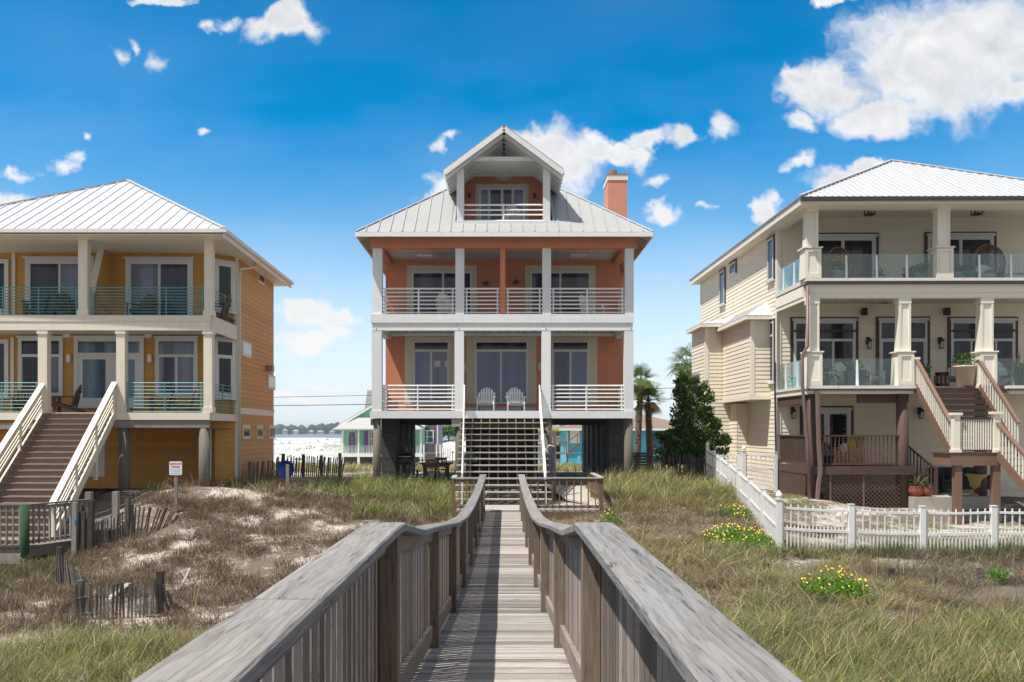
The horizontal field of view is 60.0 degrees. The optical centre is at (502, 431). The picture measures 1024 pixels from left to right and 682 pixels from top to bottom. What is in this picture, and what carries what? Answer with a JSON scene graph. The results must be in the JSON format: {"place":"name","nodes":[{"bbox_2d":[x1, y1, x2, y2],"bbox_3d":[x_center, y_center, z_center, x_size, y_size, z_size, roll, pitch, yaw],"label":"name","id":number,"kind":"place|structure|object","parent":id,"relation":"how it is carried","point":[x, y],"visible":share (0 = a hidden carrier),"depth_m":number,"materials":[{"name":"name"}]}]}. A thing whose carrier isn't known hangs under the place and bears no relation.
{"place":"outdoors","nodes":[
{"label":"outdoors","id":0,"kind":"place"},
{"bbox_2d":[275,434,341,434],"bbox_3d":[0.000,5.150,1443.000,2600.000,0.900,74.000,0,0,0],"label":"shore","id":1,"kind":"structure","parent":0,"point":[308,434],"depth_m":1406.00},
{"bbox_2d":[275,422,564,433],"bbox_3d":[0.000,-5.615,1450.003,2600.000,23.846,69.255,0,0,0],"label":"trees","id":2,"kind":"object","parent":1,"relation":"on","point":[303,429],"visible":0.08,"depth_m":1428.48,"materials":[{"name":"green plant"}]},
{"bbox_2d":[275,435,465,438],"bbox_3d":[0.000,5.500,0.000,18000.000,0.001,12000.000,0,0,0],"label":"water","id":3,"kind":"structure","parent":0,"point":[313,436],"depth_m":906.00,"materials":[{"name":"blue liquid"}]},
{"bbox_2d":[423,444,443,461],"bbox_3d":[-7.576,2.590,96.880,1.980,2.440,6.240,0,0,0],"label":"chair","id":4,"kind":"object","parent":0,"point":[434,453],"visible":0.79,"depth_m":95.97,"materials":[{"name":"white paint"}]},
{"bbox_2d":[398,472,589,488],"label":"floor","id":5,"kind":"structure","parent":0,"point":[570,474],"depth_m":35.22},
{"bbox_2d":[397,453,423,482],"bbox_3d":[-3.520,1.390,33.766,1.060,1.140,0.585,0,0,0],"label":"barbecue grill","id":6,"kind":"object","parent":5,"relation":"on","point":[405,458],"visible":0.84,"depth_m":33.56,"materials":[{"name":"black metal"}]},
{"bbox_2d":[425,459,440,483],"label":"garden chair","id":7,"kind":"object","parent":5,"relation":"on","point":[427,466],"visible":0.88,"depth_m":32.95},
{"bbox_2d":[419,462,452,480],"bbox_3d":[-2.543,1.593,34.077,1.240,0.735,1.157,0,0,0],"label":"picnic table","id":8,"kind":"object","parent":5,"relation":"on","point":[446,465],"visible":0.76,"depth_m":33.63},
{"bbox_2d":[0,438,1023,681],"bbox_3d":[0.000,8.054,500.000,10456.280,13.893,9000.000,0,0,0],"label":"ground","id":9,"kind":"structure","parent":0,"point":[1007,503],"depth_m":24.03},
{"bbox_2d":[0,499,104,566],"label":"landing deck","id":10,"kind":"structure","parent":9,"relation":"on","point":[23,544],"depth_m":21.73,"materials":[{"name":"grey wood"}]},
{"bbox_2d":[0,382,116,545],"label":"porch stair","id":11,"kind":"object","parent":9,"relation":"on","point":[60,448],"visible":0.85,"depth_m":26.45,"materials":[{"name":"brown"}]},
{"bbox_2d":[56,546,92,591],"bbox_3d":[-8.722,3.029,18.188,1.604,1.200,0.205,0,0,36],"label":"sand fence","id":12,"kind":"object","parent":9,"relation":"on","point":[62,567],"visible":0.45,"depth_m":18.37,"materials":[{"name":"grey wood"}]},
{"bbox_2d":[71,500,94,557],"bbox_3d":[-10.400,2.655,22.105,0.548,1.893,0.410,0,0,0],"label":"post bundle","id":13,"kind":"object","parent":9,"relation":"on","point":[83,530],"visible":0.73,"depth_m":21.96,"materials":[{"name":"grey wood"}]},
{"bbox_2d":[85,489,145,530],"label":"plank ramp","id":14,"kind":"structure","parent":9,"relation":"on","point":[104,509],"depth_m":25.60,"materials":[{"name":"grey wood"}]},
{"bbox_2d":[75,571,189,619],"bbox_3d":[-6.547,3.089,15.938,2.110,1.142,0.309,0,0,-12],"label":"sand fence","id":15,"kind":"object","parent":9,"relation":"on","point":[81,596],"visible":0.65,"depth_m":15.84,"materials":[{"name":"grey wood"}]},
{"bbox_2d":[94,498,178,546],"bbox_3d":[-9.867,2.514,23.601,0.562,1.426,2.946,0,0,29],"label":"sand fence","id":16,"kind":"object","parent":9,"relation":"on","point":[129,515],"visible":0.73,"depth_m":23.68,"materials":[{"name":"grey wood"}]},
{"bbox_2d":[87,589,186,615],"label":"fallen pickets","id":17,"kind":"object","parent":9,"relation":"on","point":[125,599],"visible":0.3,"depth_m":16.85,"materials":[{"name":"wood"}]},
{"bbox_2d":[0,179,293,502],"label":"mustard house","id":18,"kind":"structure","parent":9,"relation":"on","point":[99,254],"depth_m":30.99,"materials":[{"name":"wood"}]},
{"bbox_2d":[0,339,9,398],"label":"window","id":19,"kind":"structure","parent":18,"relation":"in","point":[4,343],"depth_m":30.94,"materials":[{"name":"white glass"}]},
{"bbox_2d":[0,259,10,314],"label":"window","id":20,"kind":"structure","parent":18,"relation":"in","point":[4,263],"depth_m":30.94,"materials":[{"name":"white glass"}]},
{"bbox_2d":[10,385,37,412],"bbox_3d":[-15.984,-1.080,29.798,0.810,0.977,0.936,0,0,-17],"label":"adirondack chair","id":21,"kind":"object","parent":18,"relation":"on","point":[27,389],"visible":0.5,"depth_m":29.96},
{"bbox_2d":[21,292,50,314],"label":"adirondack chair","id":22,"kind":"object","parent":18,"relation":"on","point":[44,311],"visible":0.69,"depth_m":29.63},
{"bbox_2d":[16,336,62,396],"bbox_3d":[-16.119,-2.254,30.954,1.646,2.128,0.115,0,0,-1],"label":"window","id":23,"kind":"structure","parent":18,"relation":"in","point":[27,345],"depth_m":30.97,"materials":[{"name":"grey glass"}]},
{"bbox_2d":[23,256,95,314],"bbox_3d":[-15.455,-4.941,30.963,2.496,2.284,0.115,0,0,-1],"label":"sliding door","id":24,"kind":"structure","parent":18,"relation":"in","point":[40,271],"depth_m":30.98,"materials":[{"name":"grey glass"}]},
{"bbox_2d":[56,292,77,314],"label":"adirondack chair","id":25,"kind":"object","parent":18,"relation":"on","point":[70,310],"visible":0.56,"depth_m":29.84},
{"bbox_2d":[51,385,85,412],"bbox_3d":[-14.549,-1.080,29.767,0.936,0.977,0.810,0,0,-13],"label":"adirondack chair","id":26,"kind":"object","parent":18,"relation":"on","point":[75,401],"visible":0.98,"depth_m":29.55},
{"bbox_2d":[71,336,143,407],"bbox_3d":[-13.749,-2.065,30.987,2.532,2.530,0.115,0,0,-1],"label":"glazed door","id":27,"kind":"structure","parent":18,"relation":"in","point":[94,356],"depth_m":31.00,"materials":[{"name":"white glass"}]},
{"bbox_2d":[124,294,158,314],"bbox_3d":[-12.164,-4.231,30.052,0.810,0.977,0.936,0,0,14],"label":"adirondack chair","id":28,"kind":"object","parent":18,"relation":"on","point":[145,307],"visible":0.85,"depth_m":30.13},
{"bbox_2d":[123,257,194,314],"bbox_3d":[-11.995,-4.941,31.012,2.448,2.284,0.115,0,0,-1],"label":"sliding door","id":29,"kind":"structure","parent":18,"relation":"in","point":[139,271],"depth_m":31.03,"materials":[{"name":"grey glass"}]},
{"bbox_2d":[148,385,177,412],"bbox_3d":[-11.395,-1.080,29.818,0.936,0.977,0.810,0,0,-18],"label":"adirondack chair","id":30,"kind":"object","parent":18,"relation":"on","point":[167,408],"visible":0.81,"depth_m":29.50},
{"bbox_2d":[153,336,198,396],"bbox_3d":[-11.403,-2.254,31.020,1.574,2.128,0.115,0,0,-1],"label":"window","id":31,"kind":"structure","parent":18,"relation":"in","point":[176,357],"depth_m":31.04,"materials":[{"name":"clear glass"}]},
{"bbox_2d":[170,385,198,412],"bbox_3d":[-10.664,-1.080,29.828,0.936,0.977,0.810,0,0,-18],"label":"adirondack chair","id":32,"kind":"object","parent":18,"relation":"on","point":[189,408],"visible":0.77,"depth_m":29.51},
{"bbox_2d":[203,293,234,322],"bbox_3d":[-9.685,-4.231,30.325,0.936,0.977,0.810,0,0,-4],"label":"adirondack chair","id":33,"kind":"object","parent":18,"relation":"on","point":[225,307],"visible":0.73,"depth_m":30.25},
{"bbox_2d":[214,336,237,399],"bbox_3d":[-9.813,-2.210,31.402,0.116,2.220,0.923,0,0,43],"label":"window","id":34,"kind":"structure","parent":18,"relation":"in","point":[224,347],"depth_m":31.41,"materials":[{"name":"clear glass"}]},
{"bbox_2d":[215,259,237,313],"bbox_3d":[-9.813,-5.110,31.402,0.116,1.860,0.923,0,0,43],"label":"window","id":35,"kind":"structure","parent":18,"relation":"in","point":[224,269],"depth_m":31.41,"materials":[{"name":"white glass"}]},
{"bbox_2d":[169,461,181,512],"bbox_3d":[-9.170,1.772,24.931,0.356,1.846,0.078,0,0,0],"label":"dune sign","id":36,"kind":"object","parent":9,"relation":"on","point":[175,468],"visible":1,"depth_m":24.90,"materials":[{"name":"white wood"}]},
{"bbox_2d":[0,478,467,639],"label":"dry scrub","id":37,"kind":"object","parent":9,"relation":"on","point":[26,590],"visible":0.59,"depth_m":20.74,"materials":[{"name":"brown plant"}]},
{"bbox_2d":[248,460,280,483],"bbox_3d":[-8.934,1.684,33.499,0.135,1.169,2.521,0,0,15],"label":"sand fence","id":38,"kind":"object","parent":9,"relation":"on","point":[250,471],"visible":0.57,"depth_m":33.18,"materials":[{"name":"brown wood"}]},
{"bbox_2d":[277,460,293,478],"bbox_3d":[-7.934,1.411,32.559,0.676,0.676,0.085,0,-8,14],"label":"blue disc","id":39,"kind":"object","parent":9,"relation":"on","point":[281,469],"visible":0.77,"depth_m":32.58,"materials":[{"name":"plastic"}]},
{"bbox_2d":[276,453,344,476],"bbox_3d":[-7.726,1.512,35.487,3.207,1.300,0.214,0,0,18],"label":"sand fence","id":40,"kind":"object","parent":9,"relation":"on","point":[322,460],"visible":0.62,"depth_m":35.33,"materials":[{"name":"brown wood"}]},
{"bbox_2d":[324,390,427,465],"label":"mint cottage","id":41,"kind":"structure","parent":9,"relation":"on","point":[357,438],"depth_m":102.51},
{"bbox_2d":[348,431,355,452],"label":"door","id":42,"kind":"structure","parent":41,"relation":"in","point":[351,434],"depth_m":102.50,"materials":[{"name":"purple paint"}]},
{"bbox_2d":[78,463,751,521],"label":"sea oats","id":43,"kind":"object","parent":9,"relation":"on","point":[363,483],"visible":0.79,"depth_m":29.58,"materials":[{"name":"green plant"}]},
{"bbox_2d":[425,425,442,461],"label":"plum house","id":44,"kind":"structure","parent":9,"relation":"on","point":[433,434],"depth_m":105.99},
{"bbox_2d":[443,425,465,440],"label":"dune shrub","id":45,"kind":"object","parent":9,"relation":"on","point":[448,431],"visible":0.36,"depth_m":135.17,"materials":[{"name":"green plant"}]},
{"bbox_2d":[131,474,802,681],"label":"boardwalk","id":46,"kind":"structure","parent":9,"relation":"on","point":[472,591],"depth_m":4.11,"materials":[{"name":"grey wood"}]},
{"bbox_2d":[455,385,551,511],"bbox_3d":[0.020,0.497,29.947,3.080,4.318,4.263,0,0,0],"label":"front stair","id":47,"kind":"object","parent":9,"relation":"on","point":[543,452],"visible":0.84,"depth_m":29.66,"materials":[{"name":"white paint"}]},
{"bbox_2d":[355,125,653,491],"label":"coral house","id":48,"kind":"structure","parent":9,"relation":"on","point":[513,290],"depth_m":33.48,"materials":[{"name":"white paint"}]},
{"bbox_2d":[405,337,454,403],"bbox_3d":[-2.802,-2.389,34.865,2.081,2.638,0.146,0,0,0],"label":"sliding door","id":49,"kind":"structure","parent":48,"relation":"in","point":[428,360],"depth_m":34.90,"materials":[{"name":"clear glass"}]},
{"bbox_2d":[407,265,476,313],"bbox_3d":[-2.381,-5.386,34.904,2.757,2.265,0.069,0,0,0],"label":"sliding door","id":50,"kind":"structure","parent":48,"relation":"in","point":[418,276],"depth_m":34.91,"materials":[{"name":"white glass"}]},
{"bbox_2d":[436,293,454,313],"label":"adirondack chair","id":51,"kind":"object","parent":48,"relation":"on","point":[443,302],"visible":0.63,"depth_m":32.81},
{"bbox_2d":[476,387,496,410],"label":"adirondack chair","id":52,"kind":"object","parent":48,"relation":"on","point":[489,400],"visible":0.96,"depth_m":33.09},
{"bbox_2d":[466,337,536,403],"bbox_3d":[-0.038,-2.389,34.865,2.755,2.638,0.146,0,0,0],"label":"sliding door","id":53,"kind":"structure","parent":48,"relation":"in","point":[499,364],"depth_m":34.91,"materials":[{"name":"grey glass"}]},
{"bbox_2d":[476,184,528,219],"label":"sliding door","id":54,"kind":"structure","parent":48,"relation":"in","point":[485,193],"depth_m":34.11,"materials":[{"name":"white glass"}]},
{"bbox_2d":[502,206,525,219],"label":"adirondack chair","id":55,"kind":"object","parent":48,"relation":"on","point":[514,217],"visible":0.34,"depth_m":32.99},
{"bbox_2d":[504,387,525,410],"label":"adirondack chair","id":56,"kind":"object","parent":48,"relation":"on","point":[515,401],"visible":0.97,"depth_m":33.09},
{"bbox_2d":[525,265,595,313],"bbox_3d":[2.276,-5.386,34.904,2.778,2.265,0.069,0,0,0],"label":"sliding door","id":57,"kind":"structure","parent":48,"relation":"in","point":[562,276],"depth_m":34.91,"materials":[{"name":"white glass"}]},
{"bbox_2d":[551,337,596,403],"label":"sliding door","id":58,"kind":"structure","parent":48,"relation":"in","point":[573,359],"depth_m":34.91,"materials":[{"name":"white glass"}]},
{"bbox_2d":[578,295,603,313],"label":"adirondack chair","id":59,"kind":"object","parent":48,"relation":"on","point":[584,306],"visible":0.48,"depth_m":33.00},
{"bbox_2d":[0,464,1022,681],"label":"dry stems","id":60,"kind":"object","parent":9,"relation":"on","point":[628,531],"visible":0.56,"depth_m":19.10,"materials":[{"name":"brown plant"}]},
{"bbox_2d":[0,590,1023,681],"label":"long grass","id":61,"kind":"structure","parent":9,"relation":"on","point":[101,649],"depth_m":12.34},
{"bbox_2d":[451,473,603,520],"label":"deck platform","id":62,"kind":"structure","parent":9,"relation":"on","point":[595,480],"depth_m":26.11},
{"bbox_2d":[538,425,560,466],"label":"lime trimmed house","id":63,"kind":"structure","parent":9,"relation":"on","point":[558,456],"depth_m":97.93,"materials":[{"name":"white"}]},
{"bbox_2d":[545,431,555,499],"bbox_3d":[1.594,1.170,29.608,0.453,2.320,0.130,0,0,-26],"label":"outdoor shower","id":64,"kind":"object","parent":9,"relation":"on","point":[553,471],"visible":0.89,"depth_m":29.63,"materials":[{"name":"brown"}]},
{"bbox_2d":[554,414,682,464],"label":"turquoise house","id":65,"kind":"structure","parent":9,"relation":"on","point":[569,432],"depth_m":87.00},
{"bbox_2d":[633,452,651,471],"bbox_3d":[5.441,1.629,36.025,1.215,1.542,0.110,0,0,0],"label":"slat screen","id":66,"kind":"object","parent":9,"relation":"on","point":[637,456],"visible":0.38,"depth_m":35.97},
{"bbox_2d":[633,361,658,463],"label":"palm tree","id":67,"kind":"object","parent":9,"relation":"on","point":[641,381],"visible":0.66,"depth_m":46.85,"materials":[{"name":"green plant"}]},
{"bbox_2d":[634,383,667,468],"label":"palm tree","id":68,"kind":"object","parent":9,"relation":"on","point":[650,408],"visible":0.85,"depth_m":44.88,"materials":[{"name":"green plant"}]},
{"bbox_2d":[664,342,691,397],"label":"palm tree","id":69,"kind":"object","parent":9,"relation":"on","point":[684,366],"visible":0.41,"depth_m":46.31,"materials":[{"name":"green plant"}]},
{"bbox_2d":[652,454,704,479],"bbox_3d":[7.179,1.625,36.214,2.112,1.349,0.238,0,0,15],"label":"sand fence","id":70,"kind":"object","parent":9,"relation":"on","point":[701,462],"visible":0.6,"depth_m":36.15,"materials":[{"name":"brown wood"}]},
{"bbox_2d":[652,369,732,472],"bbox_3d":[7.931,0.035,36.949,3.431,5.338,1.614,0,0,0],"label":"conifer tree","id":71,"kind":"object","parent":9,"relation":"on","point":[684,436],"visible":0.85,"depth_m":36.85,"materials":[{"name":"green plant"}]},
{"bbox_2d":[715,503,756,520],"bbox_3d":[6.776,2.325,25.404,1.442,0.519,1.337,0,0,0],"label":"flower bush","id":72,"kind":"object","parent":9,"relation":"on","point":[746,513],"visible":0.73,"depth_m":25.24,"materials":[{"name":"green plant"}]},
{"bbox_2d":[705,442,775,542],"bbox_3d":[7.562,1.950,28.974,0.173,3.061,14.303,0,0,6],"label":"picket fence","id":73,"kind":"object","parent":9,"relation":"on","point":[760,502],"visible":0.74,"depth_m":26.34,"materials":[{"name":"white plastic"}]},
{"bbox_2d":[698,523,788,551],"bbox_3d":[6.050,2.683,22.293,2.193,0.644,2.064,0,0,0],"label":"flower bush","id":74,"kind":"object","parent":9,"relation":"on","point":[756,537],"visible":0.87,"depth_m":22.21,"materials":[{"name":"green plant"}]},
{"bbox_2d":[717,445,780,492],"bbox_3d":[9.590,1.567,34.322,2.576,2.066,0.250,0,0,4],"label":"picket fence","id":75,"kind":"object","parent":9,"relation":"on","point":[774,468],"visible":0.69,"depth_m":34.29,"materials":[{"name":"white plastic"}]},
{"bbox_2d":[532,478,1023,664],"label":"dune grass","id":76,"kind":"structure","parent":9,"relation":"on","point":[941,555],"depth_m":19.11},
{"bbox_2d":[799,566,873,601],"bbox_3d":[6.171,2.818,16.468,1.372,0.682,1.306,0,0,0],"label":"flower bush","id":77,"kind":"object","parent":9,"relation":"on","point":[848,588],"visible":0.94,"depth_m":16.24,"materials":[{"name":"green plant"}]},
{"bbox_2d":[686,159,1023,507],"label":"beige house","id":78,"kind":"structure","parent":9,"relation":"on","point":[764,330],"depth_m":34.35,"materials":[{"name":"wood"}]},
{"bbox_2d":[718,267,725,307],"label":"side window","id":79,"kind":"structure","parent":78,"relation":"in","point":[722,273],"depth_m":42.38,"materials":[{"name":"white glass"}]},
{"bbox_2d":[765,234,774,283],"bbox_3d":[10.595,-6.804,35.131,0.110,1.817,0.886,0,0,-1],"label":"side window","id":80,"kind":"structure","parent":78,"relation":"in","point":[771,240],"depth_m":35.03,"materials":[{"name":"white glass"}]},
{"bbox_2d":[768,318,774,383],"bbox_3d":[10.595,-3.131,35.086,0.110,2.557,0.883,0,0,-1],"label":"side window","id":81,"kind":"structure","parent":78,"relation":"in","point":[772,322],"depth_m":34.80,"materials":[{"name":"white glass"}]},
{"bbox_2d":[790,317,858,375],"bbox_3d":[12.483,-3.188,34.384,2.623,2.475,0.115,0,0,1],"label":"window","id":82,"kind":"structure","parent":78,"relation":"in","point":[833,344],"depth_m":34.40,"materials":[{"name":"grey glass"}]},
{"bbox_2d":[800,406,853,454],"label":"sliding door","id":83,"kind":"structure","parent":78,"relation":"in","point":[835,420],"depth_m":34.40,"materials":[{"name":"clear glass"}]},
{"bbox_2d":[821,254,837,277],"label":"potted agave","id":84,"kind":"object","parent":78,"relation":"on","point":[826,271],"visible":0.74,"depth_m":31.65,"materials":[{"name":"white plant"}]},
{"bbox_2d":[822,365,836,385],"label":"potted bush","id":85,"kind":"object","parent":78,"relation":"on","point":[826,379],"visible":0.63,"depth_m":31.74,"materials":[{"name":"green plant"}]},
{"bbox_2d":[822,362,845,385],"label":"adirondack chair","id":86,"kind":"object","parent":78,"relation":"on","point":[839,378],"visible":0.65,"depth_m":32.38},
{"bbox_2d":[826,246,850,277],"bbox_3d":[12.242,-6.049,32.458,0.996,1.439,0.632,0,0,-11],"label":"egg chair","id":87,"kind":"object","parent":78,"relation":"on","point":[833,252],"visible":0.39,"depth_m":32.54,"materials":[{"name":"wicker"}]},
{"bbox_2d":[818,233,878,277],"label":"sliding door","id":88,"kind":"structure","parent":78,"relation":"in","point":[862,248],"depth_m":34.39,"materials":[{"name":"black glass"}]},
{"bbox_2d":[844,358,866,385],"bbox_3d":[12.633,-2.113,31.777,0.768,1.046,0.771,0,0,0],"label":"potted plant","id":89,"kind":"object","parent":78,"relation":"on","point":[850,377],"visible":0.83,"depth_m":31.54,"materials":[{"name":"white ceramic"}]},
{"bbox_2d":[858,362,886,385],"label":"adirondack chair","id":90,"kind":"object","parent":78,"relation":"on","point":[870,380],"visible":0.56,"depth_m":32.14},
{"bbox_2d":[876,316,929,385],"bbox_3d":[15.514,-3.054,34.347,2.080,2.768,0.115,0,0,1],"label":"glazed door","id":91,"kind":"structure","parent":78,"relation":"in","point":[920,325],"depth_m":34.37,"materials":[{"name":"grey glass"}]},
{"bbox_2d":[934,372,949,385],"bbox_3d":[15.845,-1.853,31.986,0.510,0.526,0.500,0,0,0],"label":"drum table","id":92,"kind":"object","parent":78,"relation":"on","point":[941,378],"visible":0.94,"depth_m":31.82,"materials":[{"name":"brown wood"}]},
{"bbox_2d":[924,232,996,275],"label":"sliding door","id":93,"kind":"structure","parent":78,"relation":"in","point":[966,243],"depth_m":34.33,"materials":[{"name":"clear glass"}]},
{"bbox_2d":[950,352,978,385],"bbox_3d":[16.338,-2.215,31.340,0.961,1.249,1.032,0,0,0],"label":"potted bush","id":94,"kind":"object","parent":78,"relation":"on","point":[965,373],"visible":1,"depth_m":31.11,"materials":[{"name":"ceramic"}]},
{"bbox_2d":[947,317,1017,380],"bbox_3d":[18.585,-3.188,34.310,2.703,2.475,0.115,0,0,1],"label":"window","id":95,"kind":"structure","parent":78,"relation":"in","point":[957,342],"depth_m":34.32,"materials":[{"name":"grey glass"}]},
{"bbox_2d":[971,243,1005,277],"bbox_3d":[17.675,-6.086,32.359,1.294,1.513,0.632,0,0,-6],"label":"egg chair","id":96,"kind":"object","parent":78,"relation":"on","point":[987,271],"visible":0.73,"depth_m":32.42,"materials":[{"name":"wicker"}]},
{"bbox_2d":[997,361,1023,385],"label":"adirondack chair","id":97,"kind":"object","parent":78,"relation":"on","point":[1003,376],"visible":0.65,"depth_m":32.18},
{"bbox_2d":[1013,362,1023,384],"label":"potted bush","id":98,"kind":"object","parent":78,"relation":"on","point":[1019,378],"visible":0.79,"depth_m":31.38,"materials":[{"name":"green plant"}]},
{"bbox_2d":[775,490,1023,554],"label":"picket fence","id":99,"kind":"object","parent":9,"relation":"on","point":[922,533],"visible":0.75,"depth_m":21.78,"materials":[{"name":"white plastic"}]},
{"bbox_2d":[914,357,1023,524],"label":"beach stair","id":100,"kind":"object","parent":9,"relation":"on","point":[954,456],"visible":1,"depth_m":28.02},
{"bbox_2d":[985,565,1012,585],"bbox_3d":[10.193,2.977,18.187,0.505,0.480,0.494,0,0,0],"label":"green weed","id":101,"kind":"object","parent":9,"relation":"on","point":[999,572],"visible":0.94,"depth_m":18.16,"materials":[{"name":"green plant"}]},
{"bbox_2d":[0,0,1023,427],"label":"sky","id":102,"kind":"structure","parent":0,"point":[293,127],"materials":[{"name":"blue"}]},
{"bbox_2d":[547,486,593,503],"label":"path","id":103,"kind":"structure","parent":0,"point":[570,494],"depth_m":30.17,"materials":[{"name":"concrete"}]},
{"bbox_2d":[275,460,1023,549],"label":"thin lawn","id":104,"kind":"structure","parent":0,"point":[560,466],"depth_m":30.04,"materials":[{"name":"green plant"}]},
{"bbox_2d":[830,256,848,277],"bbox_3d":[12.013,-5.785,31.703,0.792,0.881,0.778,0,0,0],"label":"potted plant","id":105,"kind":"object","parent":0,"point":[839,272],"visible":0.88,"depth_m":31.56,"materials":[{"name":"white plant"}]},
{"bbox_2d":[832,436,865,465],"bbox_3d":[12.681,0.699,32.424,0.888,1.125,0.860,0,0,-27],"label":"wicker armchair","id":106,"kind":"object","parent":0,"point":[853,450],"visible":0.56,"depth_m":32.23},
{"bbox_2d":[869,490,989,510],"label":"terrace","id":107,"kind":"structure","parent":0,"point":[940,502],"depth_m":30.66,"materials":[{"name":"concrete"}]},
{"bbox_2d":[904,472,926,496],"bbox_3d":[14.315,1.833,30.970,1.245,0.894,0.899,0,0,42],"label":"potted agave","id":108,"kind":"object","parent":107,"relation":"on","point":[916,489],"visible":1,"depth_m":30.83,"materials":[{"name":"orange ceramic"}]},
{"bbox_2d":[909,446,944,494],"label":"porch steps","id":109,"kind":"structure","parent":107,"relation":"on","point":[935,489],"depth_m":31.49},
{"bbox_2d":[925,467,964,492],"bbox_3d":[16.646,1.827,33.498,1.320,0.906,0.827,0,0,-29],"label":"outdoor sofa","id":110,"kind":"object","parent":107,"relation":"on","point":[944,484],"visible":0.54,"depth_m":33.05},
{"bbox_2d":[942,467,989,490],"bbox_3d":[17.641,1.827,33.599,1.820,0.906,0.827,0,0,0],"label":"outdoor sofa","id":111,"kind":"object","parent":107,"relation":"on","point":[948,475],"visible":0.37,"depth_m":33.62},
{"bbox_2d":[965,466,987,495],"bbox_3d":[16.714,1.705,31.286,0.740,1.151,0.740,0,0,0],"label":"garden urn","id":112,"kind":"object","parent":107,"relation":"on","point":[974,479],"visible":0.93,"depth_m":31.11,"materials":[{"name":"stone"}]},
{"bbox_2d":[999,263,1023,277],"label":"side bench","id":113,"kind":"object","parent":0,"point":[1015,273],"visible":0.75,"depth_m":32.51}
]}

